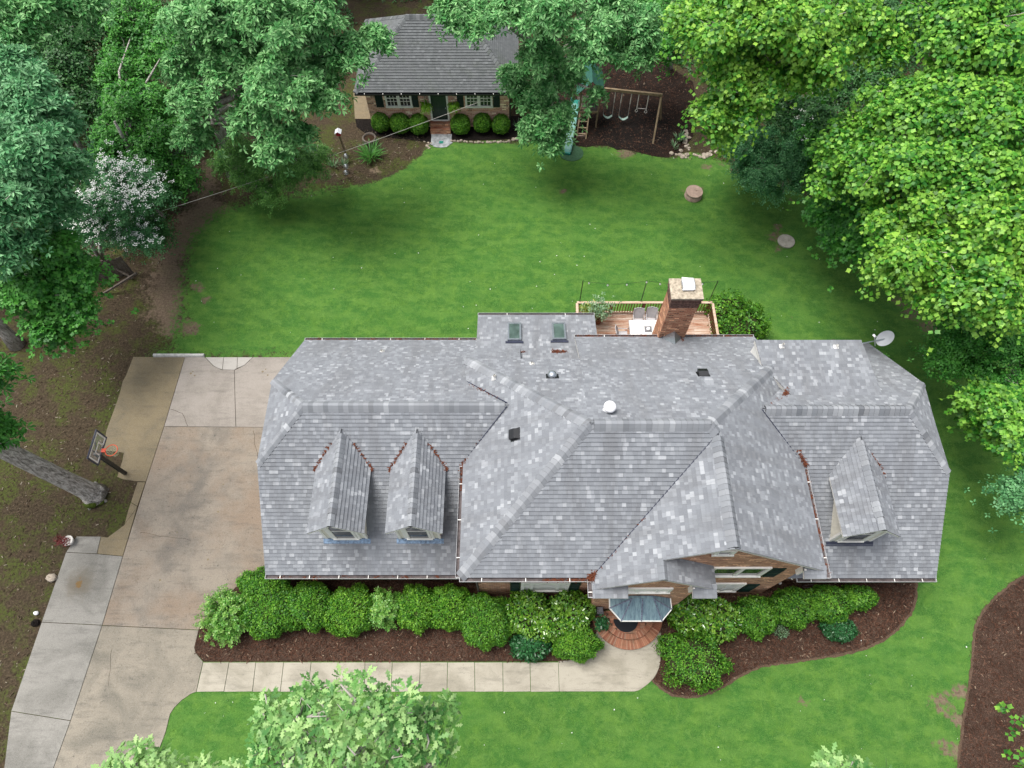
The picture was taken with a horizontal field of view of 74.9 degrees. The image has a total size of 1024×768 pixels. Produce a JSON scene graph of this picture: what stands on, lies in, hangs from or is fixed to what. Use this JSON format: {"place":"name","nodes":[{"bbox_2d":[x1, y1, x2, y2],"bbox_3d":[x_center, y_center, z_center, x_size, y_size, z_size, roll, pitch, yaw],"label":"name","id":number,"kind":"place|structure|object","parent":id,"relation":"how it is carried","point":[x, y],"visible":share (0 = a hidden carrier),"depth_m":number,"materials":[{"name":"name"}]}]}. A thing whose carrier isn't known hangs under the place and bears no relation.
{"place":"outdoors","nodes":[
{"label":"outdoors","id":0,"kind":"place"},
{"bbox_2d":[4,357,289,767],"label":"driveway","id":1,"kind":"structure","parent":0,"point":[195,533],"depth_m":31.06,"materials":[{"name":"concrete"}]},
{"bbox_2d":[86,429,126,474],"bbox_3d":[-18.684,3.599,31.508,1.106,3.780,1.144,34,68,16],"label":"basketball hoop","id":2,"kind":"object","parent":1,"relation":"on","point":[99,456],"visible":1,"depth_m":30.60,"materials":[{"name":"black metal"}]},
{"bbox_2d":[353,89,370,118],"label":"side path","id":3,"kind":"structure","parent":0,"point":[361,110],"depth_m":45.16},
{"bbox_2d":[0,0,1023,767],"bbox_3d":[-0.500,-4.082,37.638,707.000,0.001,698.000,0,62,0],"label":"ground","id":4,"kind":"structure","parent":0,"point":[176,300],"depth_m":37.33,"materials":[{"name":"plant"}]},
{"bbox_2d":[0,352,35,452],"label":"oak branch tree","id":5,"kind":"object","parent":4,"relation":"on","point":[9,426],"visible":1,"depth_m":26.82,"materials":[{"name":"green plant"}]},
{"bbox_2d":[45,573,57,581],"bbox_3d":[-21.190,8.925,30.779,0.450,0.352,0.417,-28,66,-14],"label":"border stone","id":6,"kind":"object","parent":4,"relation":"on","point":[51,577],"visible":1,"depth_m":30.68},
{"bbox_2d":[0,37,107,351],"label":"oak tree","id":7,"kind":"object","parent":4,"relation":"on","point":[43,163],"visible":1,"depth_m":28.26,"materials":[{"name":"green plant"}]},
{"bbox_2d":[0,443,108,509],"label":"trunk","id":8,"kind":"object","parent":4,"relation":"on","point":[90,494],"visible":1,"depth_m":30.23,"materials":[{"name":"grey plant"}]},
{"bbox_2d":[0,0,117,57],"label":"oak tree","id":9,"kind":"object","parent":4,"relation":"on","point":[19,19],"visible":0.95,"depth_m":29.45,"materials":[{"name":"green plant"}]},
{"bbox_2d":[54,534,74,546],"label":"potted plant","id":10,"kind":"object","parent":4,"relation":"on","point":[69,540],"visible":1,"depth_m":31.36,"materials":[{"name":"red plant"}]},
{"bbox_2d":[0,222,139,361],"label":"maple tree","id":11,"kind":"object","parent":4,"relation":"on","point":[61,307],"visible":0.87,"depth_m":30.37,"materials":[{"name":"green plant"}]},
{"bbox_2d":[32,0,125,171],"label":"forest tree","id":12,"kind":"object","parent":4,"relation":"on","point":[70,66],"visible":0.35,"depth_m":37.63,"materials":[{"name":"green plant"}]},
{"bbox_2d":[89,253,136,294],"bbox_3d":[-22.963,-6.195,37.850,4.028,1.660,1.846,0,62,0],"label":"wooden fence","id":13,"kind":"object","parent":4,"relation":"on","point":[120,271],"visible":0.4,"depth_m":37.96,"materials":[{"name":"wood"}]},
{"bbox_2d":[62,139,182,264],"bbox_3d":[-21.030,-8.886,36.303,5.439,6.855,6.012,24,65,12],"label":"dogwood tree","id":14,"kind":"object","parent":4,"relation":"on","point":[111,203],"visible":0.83,"depth_m":35.04,"materials":[{"name":"white plant"}]},
{"bbox_2d":[75,170,206,259],"bbox_3d":[-21.428,-10.135,38.403,6.273,4.363,7.156,0,62,0],"label":"forest tree","id":15,"kind":"object","parent":4,"relation":"on","point":[165,231],"visible":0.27,"depth_m":37.12,"materials":[{"name":"green plant"}]},
{"bbox_2d":[86,0,212,218],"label":"forest tree","id":16,"kind":"object","parent":4,"relation":"on","point":[123,128],"visible":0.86,"depth_m":37.24,"materials":[{"name":"green plant"}]},
{"bbox_2d":[91,734,258,767],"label":"oak tree","id":17,"kind":"object","parent":4,"relation":"on","point":[140,757],"visible":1,"depth_m":10.87,"materials":[{"name":"green plant"}]},
{"bbox_2d":[0,0,357,253],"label":"undergrowth","id":18,"kind":"object","parent":4,"relation":"on","point":[339,6],"visible":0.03,"depth_m":46.01,"materials":[{"name":"green plant"}]},
{"bbox_2d":[153,354,204,356],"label":"parking curb","id":19,"kind":"structure","parent":4,"relation":"on","point":[178,355],"depth_m":36.16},
{"bbox_2d":[201,132,337,217],"bbox_3d":[-14.215,-12.341,39.452,8.115,4.474,4.560,0,62,0],"label":"hemlock tree","id":20,"kind":"object","parent":4,"relation":"on","point":[300,166],"visible":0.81,"depth_m":38.65,"materials":[{"name":"green plant"}]},
{"bbox_2d":[153,0,398,180],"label":"oak tree","id":21,"kind":"object","parent":4,"relation":"on","point":[217,49],"visible":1,"depth_m":32.13,"materials":[{"name":"green plant"}]},
{"bbox_2d":[335,128,346,154],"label":"birdhouse","id":22,"kind":"object","parent":4,"relation":"on","point":[338,131],"visible":0.9,"depth_m":41.65,"materials":[{"name":"white paint"}]},
{"bbox_2d":[240,663,462,767],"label":"oak tree","id":23,"kind":"object","parent":4,"relation":"on","point":[383,728],"visible":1,"depth_m":10.64,"materials":[{"name":"green plant"}]},
{"bbox_2d":[362,132,376,146],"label":"planter ring","id":24,"kind":"object","parent":4,"relation":"on","point":[367,136],"visible":0.88,"depth_m":43.40,"materials":[{"name":"stone"}]},
{"bbox_2d":[353,138,387,164],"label":"daylily clump","id":25,"kind":"object","parent":4,"relation":"on","point":[373,150],"visible":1,"depth_m":42.90,"materials":[{"name":"green plant"}]},
{"bbox_2d":[195,579,596,661],"bbox_3d":[-4.958,10.450,30.088,18.090,0.072,3.795,0,62,0],"label":"front bed","id":26,"kind":"object","parent":4,"relation":"on","point":[360,645],"visible":0.29,"depth_m":29.47,"materials":[{"name":"soil"}]},
{"bbox_2d":[193,583,251,648],"bbox_3d":[-12.488,10.148,29.282,2.689,1.725,2.616,16,64,8],"label":"bush","id":27,"kind":"object","parent":26,"relation":"on","point":[218,621],"visible":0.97,"depth_m":28.94,"materials":[{"name":"green plant"}]},
{"bbox_2d":[234,565,296,640],"bbox_3d":[-10.762,9.614,29.458,3.264,1.878,3.202,0,62,0],"label":"bush","id":28,"kind":"object","parent":26,"relation":"on","point":[266,606],"visible":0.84,"depth_m":28.92,"materials":[{"name":"green plant"}]},
{"bbox_2d":[284,579,332,633],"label":"bush","id":29,"kind":"object","parent":26,"relation":"on","point":[308,605],"visible":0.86,"depth_m":28.92,"materials":[{"name":"green plant"}]},
{"bbox_2d":[320,581,374,638],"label":"bush","id":30,"kind":"object","parent":26,"relation":"on","point":[348,611],"visible":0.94,"depth_m":28.83,"materials":[{"name":"green plant"}]},
{"bbox_2d":[366,586,403,631],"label":"bush","id":31,"kind":"object","parent":26,"relation":"on","point":[384,605],"visible":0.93,"depth_m":28.89,"materials":[{"name":"green plant"}]},
{"bbox_2d":[395,583,434,636],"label":"bush","id":32,"kind":"object","parent":26,"relation":"on","point":[414,610],"visible":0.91,"depth_m":28.86,"materials":[{"name":"green plant"}]},
{"bbox_2d":[430,583,470,631],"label":"bush","id":33,"kind":"object","parent":26,"relation":"on","point":[449,604],"visible":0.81,"depth_m":28.89,"materials":[{"name":"green plant"}]},
{"bbox_2d":[459,591,514,652],"bbox_3d":[-1.192,10.310,29.113,2.644,1.849,2.627,0,62,0],"label":"bush","id":34,"kind":"object","parent":26,"relation":"on","point":[485,623],"visible":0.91,"depth_m":28.62,"materials":[{"name":"green plant"}]},
{"bbox_2d":[508,633,552,662],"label":"bush","id":35,"kind":"object","parent":26,"relation":"on","point":[522,647],"visible":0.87,"depth_m":28.69,"materials":[{"name":"green plant"}]},
{"bbox_2d":[503,589,595,642],"bbox_3d":[1.612,10.020,29.259,4.296,1.855,2.506,0,62,0],"label":"bush","id":36,"kind":"object","parent":26,"relation":"on","point":[530,612],"visible":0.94,"depth_m":28.70,"materials":[{"name":"green plant"}]},
{"bbox_2d":[550,624,604,663],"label":"bush","id":37,"kind":"object","parent":26,"relation":"on","point":[582,646],"visible":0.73,"depth_m":28.46,"materials":[{"name":"green plant"}]},
{"bbox_2d":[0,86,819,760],"bbox_3d":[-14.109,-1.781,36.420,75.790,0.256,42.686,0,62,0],"label":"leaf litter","id":38,"kind":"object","parent":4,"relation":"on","point":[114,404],"visible":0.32,"depth_m":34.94,"materials":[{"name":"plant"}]},
{"bbox_2d":[197,632,660,691],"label":"walkway","id":39,"kind":"structure","parent":4,"relation":"on","point":[610,667],"depth_m":28.92,"materials":[{"name":"concrete"}]},
{"bbox_2d":[353,14,518,126],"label":"garden house","id":40,"kind":"structure","parent":4,"relation":"on","point":[432,69],"depth_m":41.24,"materials":[{"name":"brick"}]},
{"bbox_2d":[156,96,493,212],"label":"overhead cable","id":41,"kind":"object","parent":40,"relation":"attached to","point":[334,154],"visible":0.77,"depth_m":40.17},
{"bbox_2d":[384,96,412,107],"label":"window","id":42,"kind":"structure","parent":40,"relation":"in","point":[391,101],"depth_m":42.55,"materials":[{"name":"white paint"}]},
{"bbox_2d":[419,98,433,115],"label":"hanging fern","id":43,"kind":"object","parent":40,"relation":"hanging from","point":[425,105],"visible":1,"depth_m":42.29,"materials":[{"name":"green plant"}]},
{"bbox_2d":[430,96,447,119],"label":"door","id":44,"kind":"structure","parent":40,"relation":"in","point":[438,103],"depth_m":42.96,"materials":[{"name":"paint"}]},
{"bbox_2d":[447,98,460,116],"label":"hanging fern","id":45,"kind":"object","parent":40,"relation":"hanging from","point":[452,105],"visible":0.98,"depth_m":42.27,"materials":[{"name":"green plant"}]},
{"bbox_2d":[465,96,492,107],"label":"window","id":46,"kind":"structure","parent":40,"relation":"in","point":[469,100],"depth_m":42.57,"materials":[{"name":"white paint"}]},
{"bbox_2d":[355,116,521,142],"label":"mulch bed","id":47,"kind":"object","parent":4,"relation":"on","point":[363,125],"visible":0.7,"depth_m":44.04,"materials":[{"name":"soil"}]},
{"bbox_2d":[371,112,389,132],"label":"round bush","id":48,"kind":"object","parent":47,"relation":"on","point":[379,121],"visible":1,"depth_m":43.31,"materials":[{"name":"green plant"}]},
{"bbox_2d":[389,112,410,134],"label":"round bush","id":49,"kind":"object","parent":47,"relation":"on","point":[398,122],"visible":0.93,"depth_m":43.26,"materials":[{"name":"green plant"}]},
{"bbox_2d":[408,113,429,134],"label":"round bush","id":50,"kind":"object","parent":47,"relation":"on","point":[417,119],"visible":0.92,"depth_m":43.24,"materials":[{"name":"green plant"}]},
{"bbox_2d":[430,120,450,133],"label":"brick steps","id":51,"kind":"structure","parent":47,"relation":"on","point":[440,127],"depth_m":43.79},
{"bbox_2d":[450,113,470,134],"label":"round bush","id":52,"kind":"object","parent":47,"relation":"on","point":[460,124],"visible":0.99,"depth_m":43.23,"materials":[{"name":"green plant"}]},
{"bbox_2d":[473,112,491,132],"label":"round bush","id":53,"kind":"object","parent":47,"relation":"on","point":[482,122],"visible":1,"depth_m":43.31,"materials":[{"name":"green plant"}]},
{"bbox_2d":[491,113,510,134],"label":"round bush","id":54,"kind":"object","parent":47,"relation":"on","point":[500,124],"visible":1,"depth_m":43.25,"materials":[{"name":"green plant"}]},
{"bbox_2d":[430,134,452,147],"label":"stone slab","id":55,"kind":"structure","parent":4,"relation":"on","point":[444,138],"depth_m":43.77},
{"bbox_2d":[424,0,665,171],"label":"oak tree","id":56,"kind":"object","parent":4,"relation":"on","point":[544,121],"visible":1,"depth_m":33.88,"materials":[{"name":"green plant"}]},
{"bbox_2d":[560,145,582,160],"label":"ground mat","id":57,"kind":"object","parent":4,"relation":"on","point":[576,153],"visible":0.76,"depth_m":43.15,"materials":[{"name":"green rubber"}]},
{"bbox_2d":[562,97,579,154],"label":"slide","id":58,"kind":"object","parent":57,"relation":"on","point":[567,149],"visible":0.37,"depth_m":43.34,"materials":[{"name":"green plastic"}]},
{"bbox_2d":[255,277,950,621],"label":"brick house","id":59,"kind":"structure","parent":4,"relation":"on","point":[585,456],"depth_m":26.95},
{"bbox_2d":[520,582,570,591],"bbox_3d":[1.415,8.738,28.805,2.130,1.910,0.099,0,62,0],"label":"window","id":60,"kind":"structure","parent":59,"relation":"in","point":[537,586],"depth_m":28.88,"materials":[{"name":"white paint"}]},
{"bbox_2d":[275,333,885,582],"bbox_3d":[2.413,2.166,28.664,25.685,4.958,12.710,0,62,0],"label":"needle debris","id":61,"kind":"object","parent":59,"relation":"on","point":[591,577],"visible":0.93,"depth_m":27.23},
{"bbox_2d":[628,587,673,593],"bbox_3d":[5.250,7.988,25.841,1.860,0.860,0.099,0,62,0],"label":"window","id":62,"kind":"structure","parent":59,"relation":"in","point":[631,590],"depth_m":25.86,"materials":[{"name":"white paint"}]},
{"bbox_2d":[716,583,746,592],"bbox_3d":[8.785,8.815,28.945,2.270,1.730,0.099,0,62,0],"label":"window","id":63,"kind":"structure","parent":59,"relation":"in","point":[721,587],"depth_m":28.85,"materials":[{"name":"white paint"}]},
{"bbox_2d":[714,567,772,577],"bbox_3d":[8.800,7.372,26.173,2.300,1.580,0.099,0,62,0],"label":"window","id":64,"kind":"structure","parent":59,"relation":"in","point":[720,572],"depth_m":26.16,"materials":[{"name":"white paint"}]},
{"bbox_2d":[863,331,893,345],"bbox_3d":[17.290,-2.115,32.331,1.934,1.216,0.655,0,62,0],"label":"satellite dish","id":65,"kind":"object","parent":59,"relation":"on","point":[884,338],"visible":0.94,"depth_m":32.23,"materials":[{"name":"metal"}]},
{"bbox_2d":[194,56,1023,767],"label":"mulch chips","id":66,"kind":"object","parent":4,"relation":"on","point":[726,644],"visible":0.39,"depth_m":29.52,"materials":[{"name":"wood"}]},
{"bbox_2d":[532,56,697,157],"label":"play bed","id":67,"kind":"object","parent":4,"relation":"on","point":[673,83],"visible":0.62,"depth_m":45.62,"materials":[{"name":"soil"}]},
{"bbox_2d":[576,61,603,138],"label":"climbing tower","id":68,"kind":"structure","parent":67,"relation":"on","point":[591,75],"depth_m":42.66,"materials":[{"name":"brown wood"}]},
{"bbox_2d":[597,87,662,143],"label":"swing set","id":69,"kind":"object","parent":67,"relation":"on","point":[659,113],"visible":0.88,"depth_m":42.41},
{"bbox_2d":[595,105,673,151],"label":"play mulch","id":70,"kind":"object","parent":67,"relation":"on","point":[637,128],"visible":0.92,"depth_m":44.24,"materials":[{"name":"wood"}]},
{"bbox_2d":[674,129,687,141],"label":"iris clump","id":71,"kind":"object","parent":67,"relation":"on","point":[679,136],"visible":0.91,"depth_m":43.63,"materials":[{"name":"green plant"}]},
{"bbox_2d":[592,611,662,649],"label":"entry steps","id":72,"kind":"structure","parent":4,"relation":"on","point":[641,634],"depth_m":29.48,"materials":[{"name":"brick"}]},
{"bbox_2d":[595,607,603,615],"bbox_3d":[3.860,10.040,29.553,0.280,0.900,0.280,0,62,0],"label":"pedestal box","id":73,"kind":"object","parent":72,"relation":"on","point":[599,610],"visible":0.96,"depth_m":29.22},
{"bbox_2d":[594,614,609,631],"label":"potted plant","id":74,"kind":"object","parent":72,"relation":"on","point":[601,624],"visible":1,"depth_m":29.20,"materials":[{"name":"green plant"}]},
{"bbox_2d":[613,619,637,631],"bbox_3d":[5.050,10.680,29.558,1.100,0.020,0.550,0,62,0],"label":"door mat","id":75,"kind":"object","parent":72,"relation":"on","point":[626,626],"depth_m":29.55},
{"bbox_2d":[575,301,718,333],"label":"deck","id":76,"kind":"structure","parent":4,"relation":"on","point":[700,322],"depth_m":36.01,"materials":[{"name":"red wood"}]},
{"bbox_2d":[574,299,611,317],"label":"potted plant","id":77,"kind":"object","parent":76,"relation":"on","point":[585,309],"visible":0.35,"depth_m":35.44,"materials":[{"name":"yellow plant"}]},
{"bbox_2d":[581,292,621,324],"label":"potted plant","id":78,"kind":"object","parent":76,"relation":"on","point":[600,319],"visible":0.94,"depth_m":34.95,"materials":[{"name":"green plant"}]},
{"bbox_2d":[632,307,644,319],"bbox_3d":[6.750,-3.492,35.676,0.620,1.042,0.757,0,62,0],"label":"patio chair","id":79,"kind":"object","parent":76,"relation":"on","point":[638,312],"visible":0.77,"depth_m":35.59,"materials":[{"name":"fabric"}]},
{"bbox_2d":[628,320,656,333],"bbox_3d":[7.150,-2.705,35.432,1.960,0.740,1.180,0,62,0],"label":"patio table","id":80,"kind":"object","parent":76,"relation":"on","point":[638,326],"visible":0.47,"depth_m":35.18,"materials":[{"name":"tile"}]},
{"bbox_2d":[578,281,717,308],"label":"string lights","id":81,"kind":"object","parent":76,"relation":"hanging from","point":[644,288],"visible":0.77,"depth_m":34.23,"materials":[{"name":"black metal"}]},
{"bbox_2d":[645,307,657,319],"bbox_3d":[7.432,-3.536,35.698,0.620,1.042,0.758,5,63,3],"label":"patio chair","id":82,"kind":"object","parent":76,"relation":"on","point":[651,312],"visible":0.69,"depth_m":35.64,"materials":[{"name":"fabric"}]},
{"bbox_2d":[604,0,698,80],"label":"forest tree","id":83,"kind":"object","parent":4,"relation":"on","point":[669,51],"visible":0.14,"depth_m":38.99,"materials":[{"name":"green plant"}]},
{"bbox_2d":[346,0,1023,192],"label":"undergrowth","id":84,"kind":"object","parent":4,"relation":"on","point":[689,70],"visible":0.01,"depth_m":47.10,"materials":[{"name":"green plant"}]},
{"bbox_2d":[684,185,702,201],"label":"tree stump","id":85,"kind":"object","parent":4,"relation":"on","point":[693,193],"visible":1,"depth_m":41.23,"materials":[{"name":"wood"}]},
{"bbox_2d":[702,287,773,339],"bbox_3d":[12.118,-3.539,35.599,3.797,3.125,3.514,0,62,0],"label":"bush","id":86,"kind":"object","parent":4,"relation":"on","point":[734,315],"visible":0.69,"depth_m":35.16,"materials":[{"name":"green plant"}]},
{"bbox_2d":[717,106,815,210],"bbox_3d":[14.515,-12.697,38.499,6.530,6.485,4.831,31,67,15],"label":"dogwood tree","id":87,"kind":"object","parent":4,"relation":"on","point":[769,170],"visible":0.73,"depth_m":37.21,"materials":[{"name":"green plant"}]},
{"bbox_2d":[651,580,917,698],"bbox_3d":[12.233,10.473,30.076,13.303,0.072,5.131,-8,63,-4],"label":"side bed","id":88,"kind":"object","parent":4,"relation":"on","point":[673,693],"visible":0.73,"depth_m":29.55,"materials":[{"name":"soil"}]},
{"bbox_2d":[651,630,734,694],"bbox_3d":[7.729,11.670,28.332,3.575,1.980,2.724,0,62,0],"label":"bush","id":89,"kind":"object","parent":88,"relation":"on","point":[696,660],"visible":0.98,"depth_m":27.99,"materials":[{"name":"green plant"}]},
{"bbox_2d":[666,593,744,645],"bbox_3d":[8.513,10.173,29.184,3.484,1.847,2.092,11,63,6],"label":"bush","id":90,"kind":"object","parent":88,"relation":"on","point":[720,619],"visible":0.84,"depth_m":28.66,"materials":[{"name":"green plant"}]},
{"bbox_2d":[736,594,779,641],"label":"bush","id":91,"kind":"object","parent":88,"relation":"on","point":[760,620],"visible":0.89,"depth_m":28.70,"materials":[{"name":"green plant"}]},
{"bbox_2d":[775,624,788,639],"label":"bush","id":92,"kind":"object","parent":88,"relation":"on","point":[781,632],"visible":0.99,"depth_m":29.41,"materials":[{"name":"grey plant"}]},
{"bbox_2d":[765,583,857,630],"bbox_3d":[13.110,9.794,29.379,4.008,1.851,2.029,0,62,0],"label":"bush","id":93,"kind":"object","parent":88,"relation":"on","point":[797,608],"visible":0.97,"depth_m":28.92,"materials":[{"name":"green plant"}]},
{"bbox_2d":[818,617,859,643],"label":"bush","id":94,"kind":"object","parent":88,"relation":"on","point":[843,631],"visible":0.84,"depth_m":29.04,"materials":[{"name":"green plant"}]},
{"bbox_2d":[841,583,879,611],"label":"bush","id":95,"kind":"object","parent":88,"relation":"on","point":[864,598],"visible":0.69,"depth_m":29.34,"materials":[{"name":"green plant"}]},
{"bbox_2d":[777,234,794,247],"bbox_3d":[16.336,-8.517,39.839,1.000,0.130,1.000,0,62,0],"label":"septic lid","id":96,"kind":"object","parent":4,"relation":"on","point":[785,241],"visible":1,"depth_m":39.79,"materials":[{"name":"grey concrete"}]},
{"bbox_2d":[654,0,923,162],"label":"poplar tree","id":97,"kind":"object","parent":4,"relation":"on","point":[801,43],"visible":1,"depth_m":29.64,"materials":[{"name":"green plant"}]},
{"bbox_2d":[786,189,886,297],"bbox_3d":[18.250,-7.415,36.262,5.691,5.632,6.660,0,62,0],"label":"maple tree","id":98,"kind":"object","parent":4,"relation":"on","point":[834,230],"visible":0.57,"depth_m":35.05,"materials":[{"name":"green plant"}]},
{"bbox_2d":[758,0,929,144],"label":"forest tree","id":99,"kind":"object","parent":4,"relation":"on","point":[813,107],"visible":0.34,"depth_m":36.16,"materials":[{"name":"green plant"}]},
{"bbox_2d":[810,742,891,767],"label":"oak tree","id":100,"kind":"object","parent":4,"relation":"on","point":[827,761],"visible":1,"depth_m":11.19,"materials":[{"name":"green plant"}]},
{"bbox_2d":[786,115,1018,368],"bbox_3d":[19.777,-7.425,34.732,7.256,8.483,16.658,-9,63,-5],"label":"forest tree","id":101,"kind":"object","parent":4,"relation":"on","point":[807,130],"visible":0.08,"depth_m":35.82,"materials":[{"name":"green plant"}]},
{"bbox_2d":[786,0,1023,246],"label":"poplar tree","id":102,"kind":"object","parent":4,"relation":"on","point":[906,136],"visible":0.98,"depth_m":27.91,"materials":[{"name":"green plant"}]},
{"bbox_2d":[841,175,1023,355],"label":"poplar tree","id":103,"kind":"object","parent":4,"relation":"on","point":[976,252],"visible":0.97,"depth_m":27.08,"materials":[{"name":"green plant"}]},
{"bbox_2d":[884,313,1023,395],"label":"cherry tree","id":104,"kind":"object","parent":4,"relation":"on","point":[944,354],"visible":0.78,"depth_m":30.08,"materials":[{"name":"green plant"}]},
{"bbox_2d":[940,368,1023,471],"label":"maple tree","id":105,"kind":"object","parent":4,"relation":"on","point":[994,410],"visible":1,"depth_m":28.11,"materials":[{"name":"green plant"}]},
{"bbox_2d":[957,575,1023,767],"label":"corner bed","id":106,"kind":"object","parent":4,"relation":"on","point":[986,621],"visible":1,"depth_m":28.76,"materials":[{"name":"soil"}]},
{"bbox_2d":[994,701,1023,767],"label":"maple tree","id":107,"kind":"object","parent":106,"relation":"on","point":[1002,709],"visible":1,"depth_m":14.31,"materials":[{"name":"green plant"}]},
{"bbox_2d":[964,461,1023,532],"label":"young tree","id":108,"kind":"object","parent":4,"relation":"on","point":[1011,491],"visible":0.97,"depth_m":28.04,"materials":[{"name":"green plant"}]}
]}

